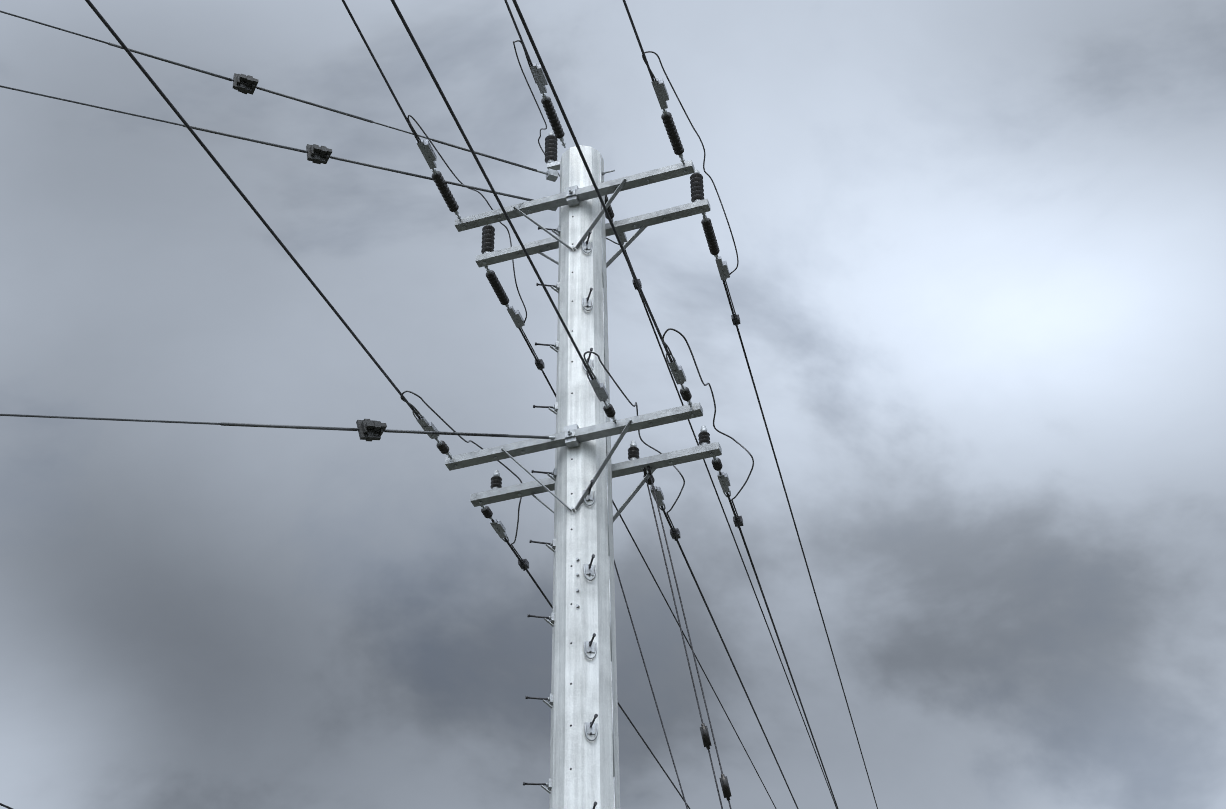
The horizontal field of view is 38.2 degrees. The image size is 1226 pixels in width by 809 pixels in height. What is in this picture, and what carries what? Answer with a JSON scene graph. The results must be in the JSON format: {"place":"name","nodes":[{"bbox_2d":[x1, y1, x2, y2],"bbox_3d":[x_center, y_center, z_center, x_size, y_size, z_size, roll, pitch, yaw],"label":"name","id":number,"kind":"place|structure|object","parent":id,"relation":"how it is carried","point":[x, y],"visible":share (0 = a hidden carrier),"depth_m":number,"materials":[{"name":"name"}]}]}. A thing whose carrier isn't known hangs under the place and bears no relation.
{"place":"outdoors","nodes":[
{"label":"outdoors","id":0,"kind":"place"},
{"bbox_2d":[232,73,386,440],"bbox_3d":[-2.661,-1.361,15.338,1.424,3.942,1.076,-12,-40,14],"label":"stay insulators","id":1,"kind":"object","parent":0,"point":[370,430],"visible":1,"depth_m":16.18,"materials":[{"name":"black ceramic"}]},
{"bbox_2d":[536,169,557,438],"bbox_3d":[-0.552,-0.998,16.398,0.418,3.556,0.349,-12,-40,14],"label":"stay brackets","id":2,"kind":"object","parent":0,"point":[551,174],"visible":0.38,"depth_m":17.54,"materials":[{"name":"grey metal"}]},
{"bbox_2d":[541,225,597,793],"bbox_3d":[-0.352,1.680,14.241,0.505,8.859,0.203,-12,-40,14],"label":"step brackets","id":3,"kind":"object","parent":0,"point":[593,646],"visible":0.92,"depth_m":14.74,"materials":[{"name":"grey metal"}]},
{"bbox_2d":[455,160,709,267],"bbox_3d":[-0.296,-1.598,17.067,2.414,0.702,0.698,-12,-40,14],"label":"cross arms","id":4,"kind":"object","parent":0,"point":[642,222],"visible":0.81,"depth_m":17.19},
{"bbox_2d":[445,402,721,521],"bbox_3d":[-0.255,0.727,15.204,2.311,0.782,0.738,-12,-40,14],"label":"cross arms","id":5,"kind":"object","parent":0,"point":[603,430],"visible":0.77,"depth_m":15.34},
{"bbox_2d":[0,0,1225,808],"label":"sky","id":6,"kind":"structure","parent":0,"point":[977,288],"materials":[{"name":"grey"}]},
{"label":"ground","id":7,"kind":"structure","parent":0,"visible":0},
{"bbox_2d":[0,10,548,438],"bbox_3d":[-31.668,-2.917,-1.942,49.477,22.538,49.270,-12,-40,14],"label":"stay wires","id":8,"kind":"object","parent":7,"relation":"on","point":[358,163],"visible":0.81,"depth_m":15.68,"materials":[{"name":"grey metal"}]},
{"bbox_2d":[549,145,619,808],"bbox_3d":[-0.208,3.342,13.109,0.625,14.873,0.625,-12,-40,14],"label":"steel pole","id":9,"kind":"object","parent":7,"relation":"on","point":[586,782],"visible":0.9,"depth_m":14.62,"materials":[{"name":"grey metal"}]},
{"bbox_2d":[523,227,597,808],"bbox_3d":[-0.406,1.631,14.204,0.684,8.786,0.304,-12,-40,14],"label":"step pegs","id":10,"kind":"object","parent":9,"relation":"attached to","point":[590,564],"visible":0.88,"depth_m":14.76,"materials":[{"name":"grey metal"}]},
{"bbox_2d":[570,216,573,769],"bbox_3d":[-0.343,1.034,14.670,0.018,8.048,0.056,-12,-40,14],"label":"pole drill holes","id":11,"kind":"object","parent":9,"relation":"attached to","point":[571,528],"visible":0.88,"depth_m":14.67,"materials":[{"name":"black"}]},
{"bbox_2d":[456,162,710,264],"bbox_3d":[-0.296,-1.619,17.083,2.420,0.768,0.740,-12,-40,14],"label":"cross arm bolts","id":12,"kind":"object","parent":9,"relation":"attached to","point":[572,200],"visible":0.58,"depth_m":17.02,"materials":[{"name":"grey metal"}]},
{"bbox_2d":[424,72,724,532],"bbox_3d":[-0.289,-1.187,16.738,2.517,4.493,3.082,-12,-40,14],"label":"insulator fittings","id":13,"kind":"object","parent":12,"relation":"attached to","point":[553,164],"visible":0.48,"depth_m":16.29,"materials":[{"name":"grey metal"}]},
{"bbox_2d":[432,96,721,517],"bbox_3d":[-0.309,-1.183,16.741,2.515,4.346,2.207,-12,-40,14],"label":"insulators","id":14,"kind":"object","parent":13,"relation":"attached to","point":[696,187],"visible":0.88,"depth_m":17.12,"materials":[{"name":"black ceramic"}]},
{"bbox_2d":[85,0,877,808],"bbox_3d":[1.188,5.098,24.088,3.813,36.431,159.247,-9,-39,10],"label":"conductors","id":15,"kind":"structure","parent":14,"relation":"attached to","point":[205,148],"depth_m":14.84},
{"bbox_2d":[412,63,730,541],"bbox_3d":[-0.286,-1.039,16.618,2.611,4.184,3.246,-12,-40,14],"label":"dead end clamps","id":16,"kind":"object","parent":15,"relation":"attached to","point":[513,313],"visible":0.85,"depth_m":16.13,"materials":[{"name":"metal"}]},
{"bbox_2d":[400,40,753,561],"bbox_3d":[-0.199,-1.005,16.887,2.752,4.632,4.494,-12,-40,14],"label":"jumper loops","id":17,"kind":"object","parent":15,"relation":"attached to","point":[585,353],"visible":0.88,"depth_m":16.04,"materials":[{"name":"rubber"}]},
{"bbox_2d":[518,279,742,570],"bbox_3d":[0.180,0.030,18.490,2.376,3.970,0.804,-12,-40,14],"label":"parallel groove clamps","id":18,"kind":"object","parent":15,"relation":"attached to","point":[524,565],"visible":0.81,"depth_m":17.28,"materials":[{"name":"black metal"}]},
{"bbox_2d":[454,404,721,511],"bbox_3d":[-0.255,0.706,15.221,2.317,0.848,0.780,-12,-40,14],"label":"cross arm bolts","id":19,"kind":"object","parent":9,"relation":"attached to","point":[569,430],"visible":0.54,"depth_m":15.17,"materials":[{"name":"grey metal"}]},
{"bbox_2d":[576,153,614,808],"bbox_3d":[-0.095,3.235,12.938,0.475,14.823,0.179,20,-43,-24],"label":"pole fittings","id":20,"kind":"object","parent":9,"relation":"attached to","point":[577,558],"visible":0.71,"depth_m":14.67,"materials":[{"name":"grey metal"}]},
{"bbox_2d":[614,474,731,808],"bbox_3d":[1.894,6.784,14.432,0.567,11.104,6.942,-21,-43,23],"label":"down stays","id":21,"kind":"object","parent":7,"relation":"on","point":[684,647],"visible":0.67,"depth_m":15.24,"materials":[{"name":"grey metal"}]},
{"bbox_2d":[643,466,731,800],"bbox_3d":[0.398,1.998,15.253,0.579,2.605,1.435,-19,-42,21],"label":"down stay insulators","id":22,"kind":"object","parent":21,"relation":"attached to","point":[723,778],"visible":0.88,"depth_m":14.95,"materials":[{"name":"black ceramic"}]}
]}

